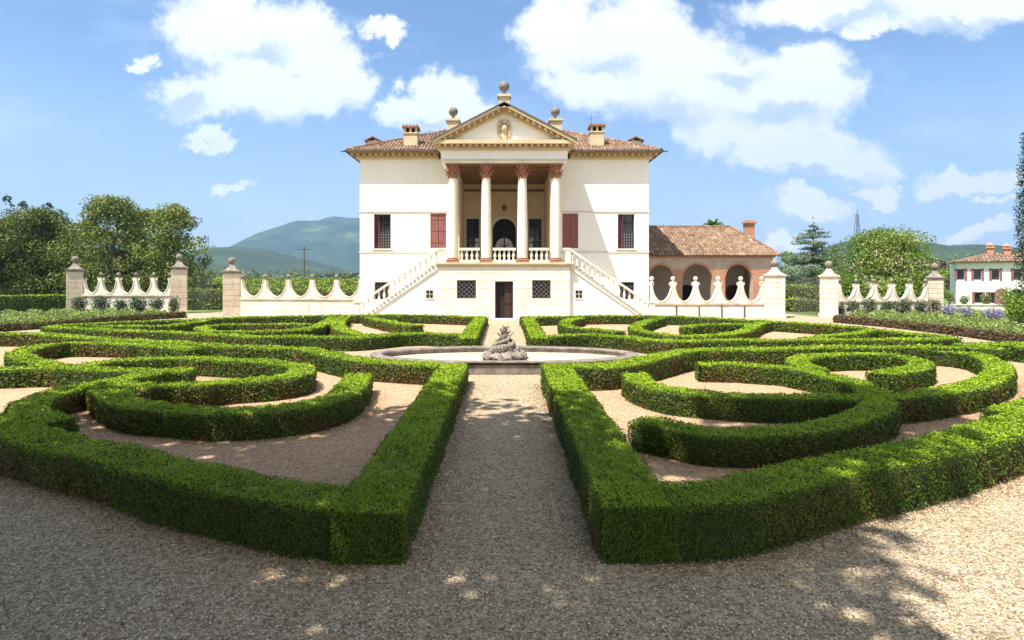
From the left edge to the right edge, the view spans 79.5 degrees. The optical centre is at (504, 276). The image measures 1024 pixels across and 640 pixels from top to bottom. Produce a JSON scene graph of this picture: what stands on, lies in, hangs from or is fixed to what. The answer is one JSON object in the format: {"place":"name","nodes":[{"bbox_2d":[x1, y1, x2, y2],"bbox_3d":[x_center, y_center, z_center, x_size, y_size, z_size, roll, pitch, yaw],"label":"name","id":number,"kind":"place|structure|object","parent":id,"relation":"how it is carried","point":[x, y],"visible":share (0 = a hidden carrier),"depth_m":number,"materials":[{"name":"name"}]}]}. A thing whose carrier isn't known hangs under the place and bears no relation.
{"place":"outdoors","nodes":[
{"label":"outdoors","id":0,"kind":"place"},
{"bbox_2d":[127,247,359,278],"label":"hill","id":1,"kind":"structure","parent":0,"point":[262,261],"depth_m":762.14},
{"bbox_2d":[229,216,359,271],"bbox_3d":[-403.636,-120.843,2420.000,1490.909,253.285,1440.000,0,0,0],"label":"hill","id":2,"kind":"structure","parent":0,"point":[333,241],"depth_m":2010.39,"materials":[{"name":"plant"}]},
{"bbox_2d":[0,312,1023,639],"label":"gravel court","id":3,"kind":"object","parent":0,"point":[510,452],"visible":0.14,"depth_m":5.76,"materials":[{"name":"gravel"}]},
{"bbox_2d":[0,307,170,322],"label":"bedding plants","id":4,"kind":"object","parent":3,"relation":"on","point":[30,315],"visible":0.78,"depth_m":40.22,"materials":[{"name":"green plant"}]},
{"bbox_2d":[0,311,186,331],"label":"border hedge","id":5,"kind":"object","parent":3,"relation":"on","point":[14,326],"visible":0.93,"depth_m":36.19,"materials":[{"name":"green leaf"},{"name":"twig"}]},
{"bbox_2d":[148,297,164,311],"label":"grey shrub","id":6,"kind":"object","parent":3,"relation":"on","point":[156,304],"visible":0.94,"depth_m":45.09,"materials":[{"name":"green plant"}]},
{"bbox_2d":[168,294,180,311],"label":"grey shrub","id":7,"kind":"object","parent":3,"relation":"on","point":[172,304],"visible":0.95,"depth_m":45.10,"materials":[{"name":"green plant"}]},
{"bbox_2d":[170,254,188,313],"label":"gate pillar","id":8,"kind":"structure","parent":3,"relation":"on","point":[179,278],"depth_m":46.98,"materials":[{"name":"stone"}]},
{"bbox_2d":[192,273,211,310],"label":"iron gate","id":9,"kind":"structure","parent":8,"relation":"attached to","point":[194,275],"depth_m":48.93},
{"bbox_2d":[0,347,422,489],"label":"bed gravel","id":10,"kind":"structure","parent":3,"relation":"on","point":[353,464],"depth_m":10.38,"materials":[{"name":"gravel"}]},
{"bbox_2d":[0,340,374,441],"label":"box hedge","id":11,"kind":"object","parent":10,"relation":"on","point":[148,389],"visible":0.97,"depth_m":13.14,"materials":[{"name":"green plant"}]},
{"bbox_2d":[221,257,241,315],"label":"gate pillar","id":12,"kind":"structure","parent":3,"relation":"on","point":[231,273],"depth_m":44.69,"materials":[{"name":"stone"}]},
{"bbox_2d":[0,331,469,565],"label":"box hedge","id":13,"kind":"object","parent":3,"relation":"on","point":[370,517],"visible":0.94,"depth_m":7.26,"materials":[{"name":"green plant"}]},
{"bbox_2d":[187,286,356,309],"bbox_3d":[-19.148,1.805,52.040,17.959,2.242,2.111,0,0,7],"label":"vine row","id":14,"kind":"object","parent":3,"relation":"on","point":[217,298],"visible":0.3,"depth_m":52.01,"materials":[{"name":"green plant"}]},
{"bbox_2d":[240,274,359,315],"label":"scalloped wall","id":15,"kind":"structure","parent":3,"relation":"on","point":[288,300],"depth_m":43.78,"materials":[{"name":"stone"}]},
{"bbox_2d":[326,324,465,335],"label":"bed gravel","id":16,"kind":"structure","parent":3,"relation":"on","point":[436,328],"depth_m":33.34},
{"bbox_2d":[91,316,337,335],"bbox_3d":[-13.807,2.523,30.611,10.886,0.680,9.842,0,0,0],"label":"box hedge","id":17,"kind":"object","parent":16,"relation":"on","point":[321,328],"visible":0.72,"depth_m":29.24,"materials":[{"name":"green plant"}]},
{"bbox_2d":[40,313,488,351],"bbox_3d":[-11.211,2.514,30.228,20.700,0.718,14.864,0,0,0],"label":"box hedge","id":18,"kind":"object","parent":16,"relation":"on","point":[472,334],"visible":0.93,"depth_m":25.31,"materials":[{"name":"green plant"}]},
{"bbox_2d":[329,315,424,335],"bbox_3d":[-6.401,2.516,30.315,4.350,0.687,12.459,0,0,-19],"label":"box hedge","id":19,"kind":"object","parent":16,"relation":"on","point":[339,325],"visible":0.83,"depth_m":30.25,"materials":[{"name":"green plant"}]},
{"bbox_2d":[370,346,638,374],"bbox_3d":[0.000,2.638,19.810,8.720,0.425,4.500,0,0,0],"label":"fountain","id":20,"kind":"object","parent":3,"relation":"on","point":[471,356],"visible":0.59,"depth_m":20.17,"materials":[{"name":"stone"}]},
{"bbox_2d":[481,325,528,360],"bbox_3d":[0.031,2.020,18.410,1.423,1.158,1.258,0,0,0],"label":"fountain sculpture","id":21,"kind":"object","parent":20,"relation":"on","point":[501,349],"visible":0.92,"depth_m":18.19,"materials":[{"name":"stone"}]},
{"bbox_2d":[0,383,1023,639],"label":"loose pebbles","id":22,"kind":"object","parent":3,"relation":"on","point":[534,637],"visible":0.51,"depth_m":5.52,"materials":[{"name":"gravel"}]},
{"bbox_2d":[541,324,817,339],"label":"bed gravel","id":23,"kind":"structure","parent":3,"relation":"on","point":[671,329],"depth_m":32.09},
{"bbox_2d":[556,316,626,335],"bbox_3d":[3.745,2.536,30.625,2.465,0.665,9.688,0,0,-3],"label":"box hedge","id":24,"kind":"object","parent":23,"relation":"on","point":[573,325],"visible":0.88,"depth_m":28.17,"materials":[{"name":"green plant"}]},
{"bbox_2d":[519,314,963,353],"bbox_3d":[9.180,2.517,29.341,16.794,0.707,15.246,0,0,0],"label":"box hedge","id":25,"kind":"object","parent":23,"relation":"on","point":[534,333],"visible":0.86,"depth_m":23.95,"materials":[{"name":"green plant"}]},
{"bbox_2d":[627,316,877,340],"bbox_3d":[9.926,2.528,28.002,11.526,0.679,10.298,0,0,40],"label":"box hedge","id":26,"kind":"object","parent":23,"relation":"on","point":[644,328],"visible":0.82,"depth_m":27.53,"materials":[{"name":"green plant"}]},
{"bbox_2d":[649,276,764,317],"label":"scalloped wall","id":27,"kind":"structure","parent":3,"relation":"on","point":[740,304],"depth_m":42.22,"materials":[{"name":"paint"}]},
{"bbox_2d":[762,260,786,318],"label":"gate pillar","id":28,"kind":"structure","parent":3,"relation":"on","point":[774,292],"depth_m":41.73,"materials":[{"name":"stone"}]},
{"bbox_2d":[540,343,1023,564],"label":"box hedge","id":29,"kind":"object","parent":3,"relation":"on","point":[635,515],"visible":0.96,"depth_m":7.21,"materials":[{"name":"green plant"}]},
{"bbox_2d":[590,363,1023,485],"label":"bed gravel","id":30,"kind":"structure","parent":3,"relation":"on","point":[946,375],"depth_m":12.49,"materials":[{"name":"gravel"}]},
{"bbox_2d":[0,373,1023,639],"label":"fallen leaves","id":31,"kind":"object","parent":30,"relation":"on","point":[536,503],"visible":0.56,"depth_m":7.30,"materials":[{"name":"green plant"}]},
{"bbox_2d":[620,349,1018,468],"bbox_3d":[7.857,2.524,15.003,15.596,0.645,6.196,0,0,-36],"label":"box hedge","id":32,"kind":"object","parent":30,"relation":"on","point":[884,401],"visible":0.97,"depth_m":11.98,"materials":[{"name":"green plant"}]},
{"bbox_2d":[951,341,1023,362],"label":"box hedge","id":33,"kind":"object","parent":30,"relation":"on","point":[1015,350],"visible":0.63,"depth_m":20.57,"materials":[{"name":"green plant"}]},
{"bbox_2d":[818,261,839,317],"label":"gate pillar","id":34,"kind":"structure","parent":3,"relation":"on","point":[828,291],"depth_m":42.13,"materials":[{"name":"stone"}]},
{"bbox_2d":[793,276,816,314],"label":"iron gate","id":35,"kind":"structure","parent":34,"relation":"attached to","point":[804,300],"depth_m":44.13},
{"bbox_2d":[845,301,860,315],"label":"grey shrub","id":36,"kind":"object","parent":3,"relation":"on","point":[854,305],"visible":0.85,"depth_m":42.53,"materials":[{"name":"green plant"}]},
{"bbox_2d":[860,296,877,313],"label":"grey shrub","id":37,"kind":"object","parent":3,"relation":"on","point":[870,308],"visible":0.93,"depth_m":42.59,"materials":[{"name":"green plant"}]},
{"bbox_2d":[838,279,928,315],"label":"scalloped wall","id":38,"kind":"structure","parent":3,"relation":"on","point":[857,296],"depth_m":44.06,"materials":[{"name":"paint"}]},
{"bbox_2d":[880,300,894,313],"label":"grey shrub","id":39,"kind":"object","parent":3,"relation":"on","point":[888,306],"visible":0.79,"depth_m":42.47,"materials":[{"name":"green plant"}]},
{"bbox_2d":[894,298,912,313],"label":"grey shrub","id":40,"kind":"object","parent":3,"relation":"on","point":[904,305],"visible":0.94,"depth_m":42.45,"materials":[{"name":"green plant"}]},
{"bbox_2d":[913,300,929,312],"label":"grey shrub","id":41,"kind":"object","parent":3,"relation":"on","point":[920,306],"visible":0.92,"depth_m":42.48,"materials":[{"name":"green plant"}]},
{"bbox_2d":[832,314,1023,341],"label":"border hedge","id":42,"kind":"object","parent":3,"relation":"on","point":[982,333],"visible":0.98,"depth_m":30.55,"materials":[{"name":"brown plant"}]},
{"bbox_2d":[927,297,941,312],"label":"grey shrub","id":43,"kind":"object","parent":3,"relation":"on","point":[933,304],"visible":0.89,"depth_m":42.55,"materials":[{"name":"green plant"}]},
{"bbox_2d":[848,308,1023,332],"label":"bedding plants","id":44,"kind":"object","parent":3,"relation":"on","point":[976,319],"visible":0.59,"depth_m":36.04,"materials":[{"name":"green plant"}]},
{"bbox_2d":[940,303,957,314],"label":"lavender clump","id":45,"kind":"object","parent":3,"relation":"on","point":[946,310],"visible":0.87,"depth_m":40.40,"materials":[{"name":"purple plant"}]},
{"bbox_2d":[956,305,973,317],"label":"lavender clump","id":46,"kind":"object","parent":3,"relation":"on","point":[963,310],"visible":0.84,"depth_m":38.89,"materials":[{"name":"purple plant"}]},
{"bbox_2d":[980,307,1004,319],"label":"lavender clump","id":47,"kind":"object","parent":3,"relation":"on","point":[993,312],"visible":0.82,"depth_m":37.35,"materials":[{"name":"purple plant"}]},
{"bbox_2d":[979,396,1023,420],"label":"box hedge","id":48,"kind":"object","parent":3,"relation":"on","point":[997,408],"visible":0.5,"depth_m":10.77,"materials":[{"name":"green plant"}]},
{"bbox_2d":[999,291,1023,324],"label":"round shrub","id":49,"kind":"object","parent":3,"relation":"on","point":[1018,312],"visible":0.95,"depth_m":31.45,"materials":[{"name":"green plant"}]},
{"bbox_2d":[1012,131,1023,297],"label":"cypress","id":50,"kind":"object","parent":3,"relation":"on","point":[1019,229],"visible":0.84,"depth_m":34.19,"materials":[{"name":"green plant"}]},
{"bbox_2d":[0,0,1023,266],"label":"sky","id":51,"kind":"structure","parent":0,"point":[780,115],"materials":[{"name":"blue"}]},
{"bbox_2d":[31,279,1012,315],"bbox_3d":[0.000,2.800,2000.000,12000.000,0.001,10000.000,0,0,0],"label":"ground","id":52,"kind":"structure","parent":0,"point":[803,313],"depth_m":49.90,"materials":[{"name":"green plant"}]},
{"bbox_2d":[0,194,14,215],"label":"tree","id":53,"kind":"object","parent":52,"relation":"on","point":[5,199],"visible":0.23,"depth_m":105.19,"materials":[{"name":"green plant"}]},
{"bbox_2d":[0,215,36,294],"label":"garden tree","id":54,"kind":"object","parent":52,"relation":"on","point":[3,242],"visible":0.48,"depth_m":58.47,"materials":[{"name":"green plant"}]},
{"bbox_2d":[0,216,52,292],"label":"garden tree","id":55,"kind":"object","parent":52,"relation":"on","point":[2,218],"visible":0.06,"depth_m":62.92,"materials":[{"name":"green plant"}]},
{"bbox_2d":[0,294,65,312],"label":"clipped hedge","id":56,"kind":"object","parent":52,"relation":"on","point":[26,302],"visible":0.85,"depth_m":47.86,"materials":[{"name":"green plant"}]},
{"bbox_2d":[0,205,78,294],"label":"garden tree","id":57,"kind":"object","parent":52,"relation":"on","point":[28,222],"visible":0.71,"depth_m":59.31,"materials":[{"name":"green plant"}]},
{"bbox_2d":[64,256,85,309],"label":"gate pillar","id":58,"kind":"structure","parent":52,"relation":"on","point":[74,271],"depth_m":46.73,"materials":[{"name":"stone"}]},
{"bbox_2d":[70,295,88,310],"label":"grey shrub","id":59,"kind":"object","parent":52,"relation":"on","point":[78,302],"visible":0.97,"depth_m":45.05,"materials":[{"name":"green plant"}]},
{"bbox_2d":[40,220,123,293],"bbox_3d":[-42.018,-0.967,62.298,7.758,9.858,8.985,0,0,0],"label":"garden tree","id":60,"kind":"object","parent":52,"relation":"on","point":[56,276],"visible":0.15,"depth_m":60.11,"materials":[{"name":"green plant"}]},
{"bbox_2d":[89,294,112,310],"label":"grey shrub","id":61,"kind":"object","parent":52,"relation":"on","point":[97,304],"visible":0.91,"depth_m":45.08,"materials":[{"name":"green plant"}]},
{"bbox_2d":[51,194,162,292],"bbox_3d":[-36.769,-1.955,58.179,9.682,11.876,9.283,0,0,0],"label":"garden tree","id":62,"kind":"object","parent":52,"relation":"on","point":[108,209],"visible":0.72,"depth_m":56.62,"materials":[{"name":"green plant"}]},
{"bbox_2d":[112,298,128,310],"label":"grey shrub","id":63,"kind":"object","parent":52,"relation":"on","point":[119,304],"visible":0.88,"depth_m":45.08,"materials":[{"name":"green plant"}]},
{"bbox_2d":[82,273,170,311],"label":"scalloped wall","id":64,"kind":"structure","parent":52,"relation":"on","point":[118,292],"depth_m":47.16,"materials":[{"name":"stone"}]},
{"bbox_2d":[127,296,149,311],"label":"grey shrub","id":65,"kind":"object","parent":52,"relation":"on","point":[137,303],"visible":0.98,"depth_m":45.04,"materials":[{"name":"green plant"}]},
{"bbox_2d":[98,208,179,291],"bbox_3d":[-36.464,-1.482,62.039,8.457,11.110,7.806,0,0,0],"label":"garden tree","id":66,"kind":"object","parent":52,"relation":"on","point":[144,214],"visible":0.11,"depth_m":60.54,"materials":[{"name":"green plant"}]},
{"bbox_2d":[123,202,214,292],"bbox_3d":[-30.645,-1.556,57.346,7.395,10.702,6.176,0,0,-17],"label":"garden tree","id":67,"kind":"object","parent":52,"relation":"on","point":[174,214],"visible":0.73,"depth_m":56.09,"materials":[{"name":"green plant"}]},
{"bbox_2d":[165,267,358,281],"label":"woodland","id":68,"kind":"object","parent":52,"relation":"on","point":[293,276],"visible":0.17,"depth_m":169.93,"materials":[{"name":"green plant"}]},
{"bbox_2d":[189,277,357,280],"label":"vine row","id":69,"kind":"object","parent":52,"relation":"on","point":[319,278],"visible":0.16,"depth_m":89.44,"materials":[{"name":"green plant"}]},
{"bbox_2d":[191,279,357,285],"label":"vine row","id":70,"kind":"object","parent":52,"relation":"on","point":[350,283],"visible":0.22,"depth_m":65.46,"materials":[{"name":"green plant"}]},
{"bbox_2d":[190,278,358,282],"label":"vine row","id":71,"kind":"object","parent":52,"relation":"on","point":[299,280],"visible":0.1,"depth_m":75.63,"materials":[{"name":"green plant"}]},
{"bbox_2d":[198,282,357,289],"bbox_3d":[-21.338,1.678,57.977,19.640,2.574,2.056,0,0,6],"label":"vine row","id":72,"kind":"object","parent":52,"relation":"on","point":[271,286],"visible":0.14,"depth_m":57.52,"materials":[{"name":"green plant"}]},
{"bbox_2d":[340,81,667,319],"bbox_3d":[0.000,-5.074,51.060,22.240,16.229,23.480,0,0,0],"label":"villa","id":73,"kind":"object","parent":52,"relation":"on","point":[503,209],"visible":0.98,"depth_m":42.60,"materials":[{"name":"white paint"}]},
{"bbox_2d":[372,214,391,249],"bbox_3d":[-8.440,-3.105,42.735,1.400,2.490,0.450,0,0,0],"label":"window","id":74,"kind":"structure","parent":73,"relation":"in","point":[382,223],"depth_m":42.84,"materials":[{"name":"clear glass"}]},
{"bbox_2d":[375,282,388,298],"bbox_3d":[-8.450,0.950,42.820,1.100,1.200,0.280,0,0,0],"label":"window","id":75,"kind":"structure","parent":73,"relation":"in","point":[378,285],"depth_m":42.92,"materials":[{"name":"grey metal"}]},
{"bbox_2d":[425,290,433,298],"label":"vent window","id":76,"kind":"structure","parent":73,"relation":"in","point":[429,294],"depth_m":40.26,"materials":[{"name":"stone"}]},
{"bbox_2d":[457,280,475,297],"bbox_3d":[-2.460,0.810,40.195,1.258,1.199,0.290,0,0,0],"label":"window","id":77,"kind":"structure","parent":73,"relation":"in","point":[465,288],"depth_m":40.30,"materials":[{"name":"grey metal"}]},
{"bbox_2d":[467,219,478,257],"bbox_3d":[-2.435,-2.975,47.777,0.970,3.050,0.126,0,0,0],"label":"window","id":78,"kind":"structure","parent":73,"relation":"in","point":[472,224],"depth_m":47.81,"materials":[{"name":"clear glass"}]},
{"bbox_2d":[495,281,512,317],"bbox_3d":[-0.010,1.540,40.250,1.180,2.520,0.300,0,0,0],"label":"door","id":79,"kind":"structure","parent":73,"relation":"in","point":[503,289],"depth_m":40.26,"materials":[{"name":"brown wood"}]},
{"bbox_2d":[493,219,515,259],"bbox_3d":[0.000,-2.725,47.792,1.800,3.550,0.215,0,0,0],"label":"arched door","id":80,"kind":"structure","parent":73,"relation":"in","point":[504,230],"depth_m":47.85,"materials":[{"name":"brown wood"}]},
{"bbox_2d":[529,219,540,257],"bbox_3d":[2.390,-2.975,47.777,0.980,3.050,0.126,0,0,0],"label":"window","id":81,"kind":"structure","parent":73,"relation":"in","point":[534,224],"depth_m":47.81,"materials":[{"name":"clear glass"}]},
{"bbox_2d":[532,280,550,297],"bbox_3d":[2.420,0.810,40.195,1.218,1.199,0.290,0,0,0],"label":"window","id":82,"kind":"structure","parent":73,"relation":"in","point":[540,288],"depth_m":40.30,"materials":[{"name":"grey metal"}]},
{"bbox_2d":[616,214,636,249],"bbox_3d":[8.440,-3.105,42.735,1.400,2.490,0.450,0,0,0],"label":"window","id":83,"kind":"structure","parent":73,"relation":"in","point":[625,223],"depth_m":42.92,"materials":[{"name":"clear glass"}]},
{"bbox_2d":[620,282,633,298],"bbox_3d":[8.450,0.950,42.820,1.100,1.200,0.280,0,0,0],"label":"window","id":84,"kind":"structure","parent":73,"relation":"in","point":[628,284],"depth_m":42.92,"materials":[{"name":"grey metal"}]},
{"bbox_2d":[777,251,800,285],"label":"garden tree","id":85,"kind":"object","parent":52,"relation":"on","point":[785,253],"visible":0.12,"depth_m":79.73,"materials":[{"name":"green plant"}]},
{"bbox_2d":[785,296,819,311],"bbox_3d":[25.029,2.223,50.028,6.158,1.360,1.889,0,0,0],"label":"vine row","id":86,"kind":"object","parent":52,"relation":"on","point":[788,305],"visible":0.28,"depth_m":49.43,"materials":[{"name":"green plant"}]},
{"bbox_2d":[785,283,851,300],"bbox_3d":[28.135,1.746,56.015,7.049,2.400,2.087,0,0,0],"label":"vine row","id":87,"kind":"object","parent":52,"relation":"on","point":[788,291],"visible":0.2,"depth_m":55.33,"materials":[{"name":"green plant"}]},
{"bbox_2d":[778,218,860,286],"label":"cedar tree","id":88,"kind":"object","parent":52,"relation":"on","point":[808,267],"visible":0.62,"depth_m":67.16,"materials":[{"name":"green plant"}]},
{"bbox_2d":[838,270,862,297],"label":"shrub","id":89,"kind":"object","parent":52,"relation":"on","point":[846,288],"visible":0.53,"depth_m":53.58,"materials":[{"name":"green plant"}]},
{"bbox_2d":[777,253,981,282],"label":"woodland","id":90,"kind":"object","parent":52,"relation":"on","point":[948,259],"visible":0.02,"depth_m":199.16,"materials":[{"name":"green plant"}]},
{"bbox_2d":[813,224,946,297],"bbox_3d":[35.556,-0.897,58.585,11.469,8.117,10.516,0,0,-31],"label":"blossom tree","id":91,"kind":"object","parent":52,"relation":"on","point":[883,245],"visible":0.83,"depth_m":56.54,"materials":[{"name":"green plant"}]},
{"bbox_2d":[861,275,900,297],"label":"shrub","id":92,"kind":"object","parent":52,"relation":"on","point":[882,288],"visible":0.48,"depth_m":52.58,"materials":[{"name":"green plant"}]},
{"bbox_2d":[886,271,922,297],"bbox_3d":[35.170,1.154,54.140,2.960,3.348,2.931,0,0,-39],"label":"shrub","id":93,"kind":"object","parent":52,"relation":"on","point":[900,284],"visible":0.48,"depth_m":53.54,"materials":[{"name":"green plant"}]},
{"bbox_2d":[915,259,949,289],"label":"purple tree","id":94,"kind":"object","parent":52,"relation":"on","point":[941,268],"visible":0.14,"depth_m":98.73,"materials":[{"name":"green plant"}]},
{"bbox_2d":[916,268,949,296],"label":"garden tree","id":95,"kind":"object","parent":52,"relation":"on","point":[947,277],"visible":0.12,"depth_m":81.66,"materials":[{"name":"green plant"}]},
{"bbox_2d":[924,263,944,312],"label":"gate pillar","id":96,"kind":"structure","parent":52,"relation":"on","point":[935,279],"depth_m":44.18,"materials":[{"name":"stone"}]},
{"bbox_2d":[944,289,956,303],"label":"rose bush","id":97,"kind":"object","parent":52,"relation":"on","point":[950,297],"visible":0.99,"depth_m":56.94,"materials":[{"name":"green plant"}]},
{"bbox_2d":[948,242,1023,303],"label":"farmhouse","id":98,"kind":"object","parent":52,"relation":"on","point":[975,277],"visible":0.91,"depth_m":59.13,"materials":[{"name":"white paint"}]},
{"bbox_2d":[955,269,966,279],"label":"window","id":99,"kind":"structure","parent":98,"relation":"in","point":[960,274],"depth_m":59.95,"materials":[{"name":"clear glass"}]},
{"bbox_2d":[971,268,983,279],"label":"window","id":100,"kind":"structure","parent":98,"relation":"in","point":[976,274],"depth_m":59.25,"materials":[{"name":"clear glass"}]},
{"bbox_2d":[972,292,984,303],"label":"window","id":101,"kind":"structure","parent":98,"relation":"in","point":[976,296],"depth_m":59.21,"materials":[{"name":"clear glass"}]},
{"bbox_2d":[989,268,1001,279],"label":"window","id":102,"kind":"structure","parent":98,"relation":"in","point":[993,273],"depth_m":58.52,"materials":[{"name":"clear glass"}]},
{"bbox_2d":[994,288,1005,303],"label":"brick arch","id":103,"kind":"structure","parent":98,"relation":"in","point":[997,291],"depth_m":58.12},
{"bbox_2d":[1011,268,1023,279],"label":"window","id":104,"kind":"structure","parent":98,"relation":"in","point":[1013,277],"depth_m":57.62,"materials":[{"name":"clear glass"}]},
{"bbox_2d":[980,293,992,303],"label":"rose bush","id":105,"kind":"object","parent":52,"relation":"on","point":[985,298],"visible":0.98,"depth_m":56.93,"materials":[{"name":"green plant"}]},
{"bbox_2d":[996,284,1018,307],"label":"shrub","id":106,"kind":"object","parent":52,"relation":"on","point":[1010,292],"visible":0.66,"depth_m":44.02,"materials":[{"name":"green plant"}]},
{"bbox_2d":[649,220,781,300],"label":"arcade wing","id":107,"kind":"structure","parent":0,"point":[706,255],"depth_m":47.31,"materials":[{"name":"paint"}]},
{"bbox_2d":[682,285,691,300],"bbox_3d":[14.884,1.700,50.370,1.240,2.200,0.140,0,0,0],"label":"arched door","id":108,"kind":"structure","parent":107,"relation":"in","point":[686,289],"depth_m":50.39,"materials":[{"name":"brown wood"}]},
{"bbox_2d":[778,241,1023,272],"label":"hill","id":109,"kind":"structure","parent":0,"point":[945,252],"depth_m":508.03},
{"bbox_2d":[946,304,1016,309],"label":"wall","id":110,"kind":"structure","parent":0,"point":[981,306],"depth_m":51.90,"materials":[{"name":"stone"}]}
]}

